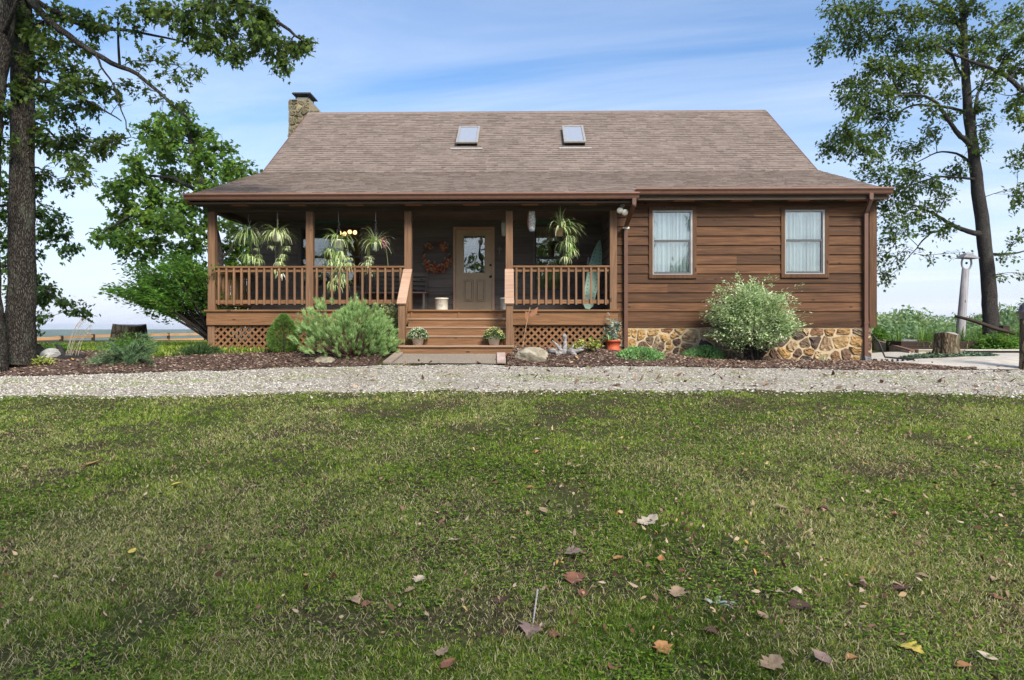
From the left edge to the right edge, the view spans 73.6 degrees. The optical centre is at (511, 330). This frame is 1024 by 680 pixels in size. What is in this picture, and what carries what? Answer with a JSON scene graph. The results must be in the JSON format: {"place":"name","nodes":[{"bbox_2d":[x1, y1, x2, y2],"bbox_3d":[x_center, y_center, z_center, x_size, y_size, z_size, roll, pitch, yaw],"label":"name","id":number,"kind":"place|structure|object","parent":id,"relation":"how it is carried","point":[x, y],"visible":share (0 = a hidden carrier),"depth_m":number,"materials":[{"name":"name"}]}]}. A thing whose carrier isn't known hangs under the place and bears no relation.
{"place":"outdoors","nodes":[
{"label":"outdoors","id":0,"kind":"place"},
{"bbox_2d":[38,340,314,355],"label":"grass","id":1,"kind":"structure","parent":0,"point":[88,345],"depth_m":15.25,"materials":[{"name":"green plant"}]},
{"bbox_2d":[0,329,1023,679],"bbox_3d":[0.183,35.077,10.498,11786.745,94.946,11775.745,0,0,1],"label":"ground","id":2,"kind":"structure","parent":0,"point":[490,621],"depth_m":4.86,"materials":[{"name":"green plant"}]},
{"bbox_2d":[0,0,35,371],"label":"oak tree","id":3,"kind":"object","parent":2,"relation":"on","point":[9,9],"visible":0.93,"depth_m":12.55,"materials":[{"name":"brown plant"}]},
{"bbox_2d":[0,140,100,336],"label":"maple tree","id":4,"kind":"object","parent":2,"relation":"on","point":[46,295],"visible":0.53,"depth_m":18.39,"materials":[{"name":"green plant"}]},
{"bbox_2d":[37,333,205,340],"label":"rail fence","id":5,"kind":"object","parent":2,"relation":"on","point":[93,336],"visible":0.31,"depth_m":42.04,"materials":[{"name":"brown wood"}]},
{"bbox_2d":[104,324,149,346],"bbox_3d":[-9.739,0.168,17.537,1.298,0.671,1.304,0,0,1],"label":"tree stump","id":6,"kind":"object","parent":2,"relation":"on","point":[116,329],"visible":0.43,"depth_m":17.17,"materials":[{"name":"brown wood"}]},
{"bbox_2d":[3,0,318,365],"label":"oak tree","id":7,"kind":"object","parent":2,"relation":"on","point":[260,23],"visible":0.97,"depth_m":12.95,"materials":[{"name":"green plant"}]},
{"bbox_2d":[94,249,231,343],"bbox_3d":[-8.131,-0.799,16.224,4.006,2.393,3.626,0,0,1],"label":"burning bush","id":8,"kind":"object","parent":2,"relation":"on","point":[185,281],"visible":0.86,"depth_m":15.68,"materials":[{"name":"green plant"}]},
{"bbox_2d":[85,101,262,339],"bbox_3d":[-9.685,-2.966,20.361,5.747,7.405,4.744,0,0,41],"label":"maple tree","id":9,"kind":"object","parent":2,"relation":"on","point":[151,218],"visible":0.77,"depth_m":19.82,"materials":[{"name":"green plant"}]},
{"bbox_2d":[0,347,388,375],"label":"mulch bed","id":10,"kind":"object","parent":2,"relation":"on","point":[197,361],"visible":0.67,"depth_m":13.19,"materials":[{"name":"brown wood"}]},
{"bbox_2d":[27,355,59,365],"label":"leafy perennial","id":11,"kind":"object","parent":10,"relation":"on","point":[38,361],"visible":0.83,"depth_m":13.17,"materials":[{"name":"green plant"}]},
{"bbox_2d":[40,348,60,357],"bbox_3d":[-9.437,0.531,13.992,0.376,0.342,0.336,0,0,34],"label":"garden rock","id":12,"kind":"object","parent":10,"relation":"on","point":[53,352],"visible":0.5,"depth_m":13.89,"materials":[{"name":"grey stone"}]},
{"bbox_2d":[43,342,76,350],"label":"leafy perennial","id":13,"kind":"object","parent":10,"relation":"on","point":[65,347],"visible":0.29,"depth_m":14.72,"materials":[{"name":"green plant"}]},
{"bbox_2d":[55,344,64,353],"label":"burnt branch","id":14,"kind":"object","parent":10,"relation":"on","point":[61,349],"visible":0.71,"depth_m":14.03,"materials":[{"name":"black wood"}]},
{"bbox_2d":[57,353,84,358],"bbox_3d":[-8.937,0.574,13.862,0.556,0.228,0.362,0,0,1],"label":"rotten log","id":15,"kind":"object","parent":10,"relation":"on","point":[66,356],"visible":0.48,"depth_m":13.78,"materials":[{"name":"black wood"}]},
{"bbox_2d":[66,318,91,354],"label":"dry grass stalks","id":16,"kind":"object","parent":10,"relation":"on","point":[90,332],"visible":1,"depth_m":13.60,"materials":[{"name":"beige plant"}]},
{"bbox_2d":[82,329,160,367],"bbox_3d":[-7.489,0.456,13.258,2.161,0.954,1.208,0,0,13],"label":"juniper","id":17,"kind":"object","parent":10,"relation":"on","point":[137,353],"visible":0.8,"depth_m":13.13,"materials":[{"name":"green plant"}]},
{"bbox_2d":[103,330,159,352],"bbox_3d":[-8.124,0.278,14.551,1.050,0.624,1.078,0,0,35],"label":"leafy shrub","id":18,"kind":"object","parent":10,"relation":"on","point":[125,341],"visible":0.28,"depth_m":14.48,"materials":[{"name":"green plant"}]},
{"bbox_2d":[168,342,227,355],"bbox_3d":[-6.544,0.409,14.381,1.154,0.373,0.990,0,0,1],"label":"juniper","id":19,"kind":"object","parent":10,"relation":"on","point":[201,349],"visible":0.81,"depth_m":14.26,"materials":[{"name":"green plant"}]},
{"bbox_2d":[314,356,335,362],"bbox_3d":[-3.664,0.631,13.488,0.462,0.238,0.330,0,0,1],"label":"garden rock","id":20,"kind":"object","parent":10,"relation":"on","point":[324,359],"visible":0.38,"depth_m":13.38,"materials":[{"name":"beige stone"}]},
{"bbox_2d":[288,291,404,359],"bbox_3d":[-3.304,-0.092,13.767,2.339,1.410,1.512,0,0,1],"label":"pine shrub","id":21,"kind":"object","parent":10,"relation":"on","point":[349,314],"visible":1,"depth_m":13.57,"materials":[{"name":"green plant"}]},
{"bbox_2d":[369,301,408,352],"bbox_3d":[-2.684,-0.071,14.501,1.083,1.102,1.025,0,0,1],"label":"cream shrub","id":22,"kind":"object","parent":10,"relation":"on","point":[390,314],"visible":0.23,"depth_m":14.35,"materials":[{"name":"green plant"}]},
{"bbox_2d":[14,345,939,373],"bbox_3d":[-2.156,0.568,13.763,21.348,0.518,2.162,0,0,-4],"label":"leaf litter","id":23,"kind":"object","parent":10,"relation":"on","point":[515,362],"visible":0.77,"depth_m":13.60,"materials":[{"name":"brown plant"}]},
{"bbox_2d":[265,313,301,351],"bbox_3d":[-4.795,0.059,14.398,0.796,0.870,0.754,0,0,1],"label":"dwarf spruce","id":24,"kind":"object","parent":2,"relation":"on","point":[275,326],"visible":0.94,"depth_m":14.26,"materials":[{"name":"green plant"}]},
{"bbox_2d":[346,593,361,603],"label":"fallen leaf","id":25,"kind":"object","parent":2,"relation":"on","point":[355,598],"visible":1,"depth_m":3.65,"materials":[{"name":"beige plant"}]},
{"bbox_2d":[383,352,402,363],"bbox_3d":[-2.320,0.534,13.371,0.170,0.212,0.643,0,0,12],"label":"walkway edging","id":26,"kind":"object","parent":2,"relation":"on","point":[392,358],"visible":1,"depth_m":13.29,"materials":[{"name":"beige stone"}]},
{"bbox_2d":[414,575,424,583],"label":"fallen leaf","id":27,"kind":"object","parent":2,"relation":"on","point":[418,577],"visible":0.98,"depth_m":3.89,"materials":[{"name":"beige plant"}]},
{"bbox_2d":[429,646,448,655],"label":"fallen leaf","id":28,"kind":"object","parent":2,"relation":"on","point":[440,651],"visible":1,"depth_m":3.12,"materials":[{"name":"beige plant"}]},
{"bbox_2d":[392,354,496,363],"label":"walkway","id":29,"kind":"structure","parent":2,"relation":"on","point":[456,358],"depth_m":13.35,"materials":[{"name":"concrete"}]},
{"bbox_2d":[437,658,454,670],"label":"fallen leaf","id":30,"kind":"object","parent":2,"relation":"on","point":[447,662],"visible":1,"depth_m":3.02,"materials":[{"name":"brown plant"}]},
{"bbox_2d":[493,596,506,602],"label":"fallen leaf","id":31,"kind":"object","parent":2,"relation":"on","point":[502,598],"visible":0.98,"depth_m":3.63,"materials":[{"name":"brown plant"}]},
{"bbox_2d":[497,352,505,363],"bbox_3d":[-0.211,0.535,13.342,0.170,0.195,0.604,0,0,-2],"label":"walkway edging","id":32,"kind":"object","parent":2,"relation":"on","point":[501,357],"visible":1,"depth_m":13.21,"materials":[{"name":"stone"}]},
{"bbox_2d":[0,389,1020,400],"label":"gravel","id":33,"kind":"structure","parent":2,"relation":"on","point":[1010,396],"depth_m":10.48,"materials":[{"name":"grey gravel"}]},
{"bbox_2d":[0,386,1023,640],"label":"leaf litter","id":34,"kind":"object","parent":2,"relation":"on","point":[902,594],"visible":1,"depth_m":4.73,"materials":[{"name":"brown plant"}]},
{"bbox_2d":[522,307,537,346],"bbox_3d":[0.381,-0.041,14.454,0.346,0.919,0.022,0,0,3],"label":"garden stake","id":35,"kind":"object","parent":2,"relation":"on","point":[532,313],"visible":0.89,"depth_m":14.45,"materials":[{"name":"orange metal"}]},
{"bbox_2d":[517,619,547,638],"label":"fallen leaf","id":36,"kind":"object","parent":2,"relation":"on","point":[526,627],"visible":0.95,"depth_m":3.33,"materials":[{"name":"brown plant"}]},
{"bbox_2d":[532,589,538,622],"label":"pale twig","id":37,"kind":"object","parent":2,"relation":"on","point":[535,605],"visible":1,"depth_m":3.55,"materials":[{"name":"grey wood"}]},
{"bbox_2d":[182,92,893,359],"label":"cabin house","id":38,"kind":"structure","parent":2,"relation":"on","point":[679,214],"depth_m":15.32,"materials":[{"name":"brown wood"}]},
{"bbox_2d":[227,214,269,265],"bbox_3d":[-5.923,-1.973,15.323,1.024,1.255,1.038,0,0,-20],"label":"hanging planter","id":39,"kind":"object","parent":38,"relation":"hanging from","point":[248,233],"visible":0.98,"depth_m":15.25,"materials":[{"name":"metal"}]},
{"bbox_2d":[258,220,295,278],"bbox_3d":[-5.194,-1.829,15.140,0.993,1.541,1.001,0,0,1],"label":"hanging planter","id":40,"kind":"object","parent":38,"relation":"hanging from","point":[276,234],"visible":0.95,"depth_m":15.07,"materials":[{"name":"metal"}]},
{"bbox_2d":[298,225,363,288],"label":"window","id":41,"kind":"structure","parent":38,"relation":"in","point":[320,246],"depth_m":17.31,"materials":[{"name":"glass"}]},
{"bbox_2d":[319,213,356,293],"bbox_3d":[-3.824,-1.656,15.141,1.026,1.889,0.933,0,0,1],"label":"hanging planter","id":42,"kind":"object","parent":38,"relation":"hanging from","point":[338,241],"visible":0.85,"depth_m":15.04,"materials":[{"name":"metal"}]},
{"bbox_2d":[340,229,357,235],"bbox_3d":[-4.447,-2.721,18.480,0.600,0.338,0.110,0,0,1],"label":"ceiling lamp","id":43,"kind":"object","parent":38,"relation":"hanging from","point":[350,231],"visible":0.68,"depth_m":18.45,"materials":[{"name":"white glass"}]},
{"bbox_2d":[356,212,393,275],"bbox_3d":[-3.034,-1.865,15.103,0.894,1.469,0.964,0,0,-21],"label":"hanging planter","id":44,"kind":"object","parent":38,"relation":"hanging from","point":[375,243],"visible":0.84,"depth_m":15.06,"materials":[{"name":"plant"}]},
{"bbox_2d":[360,273,428,309],"bbox_3d":[-2.888,-0.941,16.868,1.636,0.979,0.430,0,0,1],"label":"porch bench","id":45,"kind":"object","parent":38,"relation":"on","point":[425,283],"visible":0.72,"depth_m":17.05,"materials":[{"name":"brown wood"}]},
{"bbox_2d":[406,327,428,344],"bbox_3d":[-1.910,0.108,13.865,0.475,0.384,0.480,0,0,1],"label":"mum pot","id":46,"kind":"object","parent":38,"relation":"on","point":[421,332],"visible":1,"depth_m":13.77,"materials":[{"name":"beige plastic"}]},
{"bbox_2d":[421,241,451,273],"bbox_3d":[-1.880,-1.810,17.009,0.794,0.820,0.161,0,0,1],"label":"door wreath","id":47,"kind":"object","parent":38,"relation":"attached to","point":[438,267],"depth_m":17.00,"materials":[{"name":"brown plant"}]},
{"bbox_2d":[435,298,448,309],"bbox_3d":[-1.638,-0.603,15.931,0.322,0.305,0.322,0,0,1],"label":"stoneware crock","id":48,"kind":"object","parent":38,"relation":"on","point":[441,303],"visible":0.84,"depth_m":15.81,"materials":[{"name":"beige ceramic"}]},
{"bbox_2d":[456,230,491,309],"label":"front door","id":49,"kind":"structure","parent":38,"relation":"in","point":[473,247],"depth_m":17.10,"materials":[{"name":"beige paint"}]},
{"bbox_2d":[482,327,504,344],"bbox_3d":[-0.365,0.110,13.840,0.477,0.381,0.475,0,0,1],"label":"mum pot","id":50,"kind":"object","parent":38,"relation":"on","point":[493,340],"visible":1,"depth_m":13.74,"materials":[{"name":"beige plastic"}]},
{"bbox_2d":[500,298,505,309],"bbox_3d":[-0.119,-0.603,15.905,0.322,0.305,0.322,0,0,1],"label":"stoneware crock","id":51,"kind":"object","parent":38,"relation":"on","point":[502,304],"visible":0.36,"depth_m":15.79,"materials":[{"name":"beige ceramic"}]},
{"bbox_2d":[527,211,535,231],"bbox_3d":[0.426,-2.422,14.975,0.185,0.510,0.166,0,0,1],"label":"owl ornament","id":52,"kind":"object","parent":38,"relation":"hanging from","point":[531,220],"visible":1,"depth_m":14.91,"materials":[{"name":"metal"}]},
{"bbox_2d":[533,223,563,291],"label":"window","id":53,"kind":"structure","parent":38,"relation":"in","point":[544,243],"depth_m":17.20,"materials":[{"name":"clear glass"}]},
{"bbox_2d":[544,208,584,265],"bbox_3d":[1.185,-2.106,15.040,1.042,1.442,1.112,0,0,1],"label":"hanging planter","id":54,"kind":"object","parent":38,"relation":"hanging from","point":[562,223],"visible":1,"depth_m":14.96,"materials":[{"name":"plant"}]},
{"bbox_2d":[583,240,601,309],"bbox_3d":[1.876,-1.297,15.827,0.340,1.667,0.862,0,0,18],"label":"mint board","id":55,"kind":"object","parent":38,"relation":"on","point":[596,258],"visible":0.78,"depth_m":15.79,"materials":[{"name":"green paint"}]},
{"bbox_2d":[649,206,696,277],"bbox_3d":[3.568,-1.945,15.284,1.055,1.611,0.213,0,0,1],"label":"window","id":56,"kind":"structure","parent":38,"relation":"in","point":[672,229],"depth_m":15.30,"materials":[{"name":"clear glass"}]},
{"bbox_2d":[781,206,828,277],"bbox_3d":[6.483,-1.952,15.233,1.049,1.605,0.212,0,0,1],"label":"window","id":57,"kind":"structure","parent":38,"relation":"in","point":[804,229],"depth_m":15.24,"materials":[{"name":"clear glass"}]},
{"bbox_2d":[547,628,561,637],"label":"fallen leaf","id":58,"kind":"object","parent":2,"relation":"on","point":[552,633],"visible":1,"depth_m":3.28,"materials":[{"name":"brown plant"}]},
{"bbox_2d":[557,545,585,553],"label":"fallen leaf","id":59,"kind":"object","parent":2,"relation":"on","point":[575,550],"visible":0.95,"depth_m":4.31,"materials":[{"name":"plant"}]},
{"bbox_2d":[562,571,586,587],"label":"fallen leaf","id":60,"kind":"object","parent":2,"relation":"on","point":[571,577],"visible":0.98,"depth_m":3.89,"materials":[{"name":"brown plant"}]},
{"bbox_2d":[578,589,587,596],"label":"fallen leaf","id":61,"kind":"object","parent":2,"relation":"on","point":[580,593],"visible":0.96,"depth_m":3.70,"materials":[{"name":"brown plant"}]},
{"bbox_2d":[630,514,657,525],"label":"fallen leaf","id":62,"kind":"object","parent":2,"relation":"on","point":[653,517],"visible":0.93,"depth_m":4.83,"materials":[{"name":"beige plant"}]},
{"bbox_2d":[652,640,672,655],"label":"fallen leaf","id":63,"kind":"object","parent":2,"relation":"on","point":[664,644],"visible":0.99,"depth_m":3.15,"materials":[{"name":"orange plant"}]},
{"bbox_2d":[667,585,687,599],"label":"fallen leaf","id":64,"kind":"object","parent":2,"relation":"on","point":[677,589],"visible":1,"depth_m":3.71,"materials":[{"name":"beige plant"}]},
{"bbox_2d":[701,625,721,634],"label":"fallen leaf","id":65,"kind":"object","parent":2,"relation":"on","point":[714,630],"visible":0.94,"depth_m":3.33,"materials":[{"name":"brown plant"}]},
{"bbox_2d":[702,596,734,608],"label":"rosette weed","id":66,"kind":"object","parent":2,"relation":"on","point":[710,601],"visible":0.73,"depth_m":3.62,"materials":[{"name":"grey plant"}]},
{"bbox_2d":[507,346,976,369],"bbox_3d":[4.426,0.547,14.040,9.000,0.430,2.331,0,0,1],"label":"mulch bed","id":67,"kind":"object","parent":2,"relation":"on","point":[588,364],"visible":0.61,"depth_m":13.50,"materials":[{"name":"brown wood"}]},
{"bbox_2d":[515,347,548,361],"bbox_3d":[0.407,0.543,13.444,0.624,0.442,0.438,0,0,24],"label":"garden rock","id":68,"kind":"object","parent":67,"relation":"on","point":[537,354],"visible":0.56,"depth_m":13.28,"materials":[{"name":"beige stone"}]},
{"bbox_2d":[548,334,584,355],"bbox_3d":[1.115,0.305,13.993,0.768,0.484,0.304,0,0,1],"label":"driftwood","id":69,"kind":"object","parent":67,"relation":"on","point":[562,350],"visible":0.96,"depth_m":13.98,"materials":[{"name":"grey wood"}]},
{"bbox_2d":[569,337,603,351],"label":"lime perennial","id":70,"kind":"object","parent":67,"relation":"on","point":[595,344],"visible":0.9,"depth_m":14.23,"materials":[{"name":"green plant"}]},
{"bbox_2d":[596,313,621,350],"bbox_3d":[2.060,0.014,14.609,0.602,0.836,0.579,0,0,1],"label":"red planter","id":71,"kind":"object","parent":67,"relation":"on","point":[612,343],"visible":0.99,"depth_m":14.61,"materials":[{"name":"ceramic"}]},
{"bbox_2d":[614,345,665,361],"bbox_3d":[2.607,0.491,13.924,1.114,0.389,0.867,0,0,1],"label":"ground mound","id":72,"kind":"object","parent":67,"relation":"on","point":[647,352],"visible":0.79,"depth_m":13.76,"materials":[{"name":"green plant"}]},
{"bbox_2d":[681,344,726,358],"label":"shrub","id":73,"kind":"object","parent":67,"relation":"on","point":[701,351],"visible":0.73,"depth_m":14.72,"materials":[{"name":"green plant"}]},
{"bbox_2d":[699,271,812,360],"bbox_3d":[5.096,-0.270,14.348,2.311,1.945,1.668,0,0,1],"label":"variegated shrub","id":74,"kind":"object","parent":67,"relation":"on","point":[753,330],"visible":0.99,"depth_m":14.13,"materials":[{"name":"green plant"}]},
{"bbox_2d":[862,333,913,361],"bbox_3d":[8.177,0.367,14.884,1.037,0.698,0.363,0,0,21],"label":"drain hose","id":75,"kind":"object","parent":67,"relation":"on","point":[878,341],"visible":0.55,"depth_m":14.95,"materials":[{"name":"grey rubber"}]},
{"bbox_2d":[757,654,784,669],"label":"fallen leaf","id":76,"kind":"object","parent":2,"relation":"on","point":[776,661],"visible":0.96,"depth_m":3.02,"materials":[{"name":"beige plant"}]},
{"bbox_2d":[785,597,811,608],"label":"fallen leaf","id":77,"kind":"object","parent":2,"relation":"on","point":[794,602],"visible":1,"depth_m":3.59,"materials":[{"name":"brown plant"}]},
{"bbox_2d":[790,586,807,595],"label":"fallen leaf","id":78,"kind":"object","parent":2,"relation":"on","point":[799,590],"visible":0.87,"depth_m":3.74,"materials":[{"name":"beige plant"}]},
{"bbox_2d":[812,648,836,668],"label":"fallen leaf","id":79,"kind":"object","parent":2,"relation":"on","point":[818,654],"visible":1,"depth_m":3.07,"materials":[{"name":"plant"}]},
{"bbox_2d":[842,653,857,658],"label":"fallen leaf","id":80,"kind":"object","parent":2,"relation":"on","point":[850,655],"visible":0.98,"depth_m":3.08,"materials":[{"name":"orange plant"}]},
{"bbox_2d":[872,325,890,348],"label":"yellow green shrub","id":81,"kind":"object","parent":2,"relation":"on","point":[877,334],"visible":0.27,"depth_m":21.75,"materials":[{"name":"green plant"}]},
{"bbox_2d":[872,340,914,352],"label":"retaining wall","id":82,"kind":"structure","parent":2,"relation":"on","point":[894,348],"depth_m":19.05,"materials":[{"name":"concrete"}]},
{"bbox_2d":[891,583,907,589],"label":"fallen leaf","id":83,"kind":"object","parent":2,"relation":"on","point":[899,587],"visible":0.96,"depth_m":3.79,"materials":[{"name":"brown plant"}]},
{"bbox_2d":[900,640,923,653],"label":"fallen leaf","id":84,"kind":"object","parent":2,"relation":"on","point":[909,644],"visible":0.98,"depth_m":3.17,"materials":[{"name":"yellow plant"}]},
{"bbox_2d":[807,0,1023,338],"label":"shade tree","id":85,"kind":"object","parent":2,"relation":"on","point":[969,111],"visible":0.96,"depth_m":21.16,"materials":[{"name":"green plant"}]},
{"bbox_2d":[913,349,963,352],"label":"curb wall","id":86,"kind":"structure","parent":2,"relation":"on","point":[924,350],"depth_m":17.17,"materials":[{"name":"concrete"}]},
{"bbox_2d":[886,341,999,351],"bbox_3d":[12.769,0.575,19.180,4.141,0.551,0.800,0,0,1],"label":"raised bed","id":87,"kind":"object","parent":2,"relation":"on","point":[921,344],"visible":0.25,"depth_m":18.81,"materials":[{"name":"brown wood"}]},
{"bbox_2d":[878,322,907,346],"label":"daylily clump","id":88,"kind":"object","parent":87,"relation":"in","point":[899,336],"visible":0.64,"depth_m":19.38,"materials":[{"name":"green plant"}]},
{"bbox_2d":[906,323,953,345],"bbox_3d":[11.623,0.181,19.158,1.418,0.841,1.394,0,0,-24],"label":"daylily clump","id":89,"kind":"object","parent":87,"relation":"in","point":[923,337],"visible":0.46,"depth_m":19.14,"materials":[{"name":"green plant"}]},
{"bbox_2d":[952,323,983,346],"bbox_3d":[12.629,0.200,19.168,1.648,0.836,1.390,0,0,1],"label":"daylily clump","id":90,"kind":"object","parent":87,"relation":"in","point":[961,336],"visible":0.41,"depth_m":19.16,"materials":[{"name":"green plant"}]},
{"bbox_2d":[970,331,1018,348],"bbox_3d":[13.315,0.322,18.675,1.709,0.695,1.213,0,0,1],"label":"leafy ground cover","id":91,"kind":"object","parent":87,"relation":"in","point":[1011,343],"visible":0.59,"depth_m":18.55,"materials":[{"name":"green plant"}]},
{"bbox_2d":[954,315,1015,334],"bbox_3d":[12.977,-0.151,18.799,1.455,0.566,0.103,0,0,16],"label":"leaning pole","id":92,"kind":"object","parent":91,"relation":"on","point":[984,324],"visible":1,"depth_m":18.76,"materials":[{"name":"wood"}]},
{"bbox_2d":[986,324,1018,338],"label":"daylily clump","id":93,"kind":"object","parent":87,"relation":"in","point":[1017,333],"visible":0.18,"depth_m":19.20,"materials":[{"name":"green plant"}]},
{"bbox_2d":[872,298,1023,340],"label":"bushes","id":94,"kind":"object","parent":2,"relation":"on","point":[908,324],"visible":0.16,"depth_m":59.84,"materials":[{"name":"green plant"}]},
{"bbox_2d":[953,660,972,666],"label":"fallen leaf","id":95,"kind":"object","parent":2,"relation":"on","point":[963,664],"visible":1,"depth_m":3.02,"materials":[{"name":"plant"}]},
{"bbox_2d":[955,253,978,338],"bbox_3d":[13.098,-0.705,19.797,0.603,3.023,0.400,0,0,1],"label":"birdhouse pole","id":96,"kind":"object","parent":2,"relation":"on","point":[963,298],"visible":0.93,"depth_m":19.71,"materials":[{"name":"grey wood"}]},
{"bbox_2d":[935,25,1023,216],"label":"shade tree","id":97,"kind":"object","parent":2,"relation":"on","point":[1009,75],"visible":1,"depth_m":18.01,"materials":[{"name":"green plant"}]},
{"bbox_2d":[975,649,1003,662],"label":"fallen leaf","id":98,"kind":"object","parent":2,"relation":"on","point":[983,653],"visible":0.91,"depth_m":3.08,"materials":[{"name":"white plant"}]},
{"bbox_2d":[964,349,1018,352],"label":"curb wall","id":99,"kind":"structure","parent":2,"relation":"on","point":[995,350],"depth_m":17.13,"materials":[{"name":"concrete"}]},
{"bbox_2d":[998,325,1009,341],"bbox_3d":[13.799,0.253,19.200,0.200,0.794,0.200,0,0,1],"label":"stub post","id":100,"kind":"object","parent":2,"relation":"on","point":[1006,327],"visible":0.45,"depth_m":19.10,"materials":[{"name":"brown wood"}]},
{"bbox_2d":[1016,302,1023,369],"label":"domed post","id":101,"kind":"object","parent":2,"relation":"on","point":[1020,312],"visible":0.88,"depth_m":13.03,"materials":[{"name":"brown"}]},
{"bbox_2d":[0,363,1023,396],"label":"gravel driveway","id":102,"kind":"structure","parent":0,"point":[503,383],"depth_m":11.63,"materials":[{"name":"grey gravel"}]},
{"bbox_2d":[201,359,1023,392],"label":"leaf litter","id":103,"kind":"object","parent":102,"relation":"on","point":[765,383],"visible":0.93,"depth_m":11.80,"materials":[{"name":"brown plant"}]},
{"bbox_2d":[0,0,1023,328],"label":"sky","id":104,"kind":"structure","parent":0,"point":[370,55],"materials":[{"name":"blue"}]},
{"bbox_2d":[872,352,1018,368],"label":"patio","id":105,"kind":"structure","parent":0,"point":[1008,360],"depth_m":14.34,"materials":[{"name":"concrete"}]},
{"bbox_2d":[932,332,960,354],"bbox_3d":[9.769,0.336,15.444,0.740,0.603,0.759,0,0,1],"label":"tree stump","id":106,"kind":"object","parent":105,"relation":"on","point":[944,343],"visible":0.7,"depth_m":15.21,"materials":[{"name":"brown wood"}]},
{"bbox_2d":[899,351,999,358],"bbox_3d":[9.817,0.547,15.419,2.185,0.251,1.133,0,0,1],"label":"ivy ring","id":107,"kind":"object","parent":105,"relation":"on","point":[933,355],"visible":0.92,"depth_m":15.15,"materials":[{"name":"green plant"}]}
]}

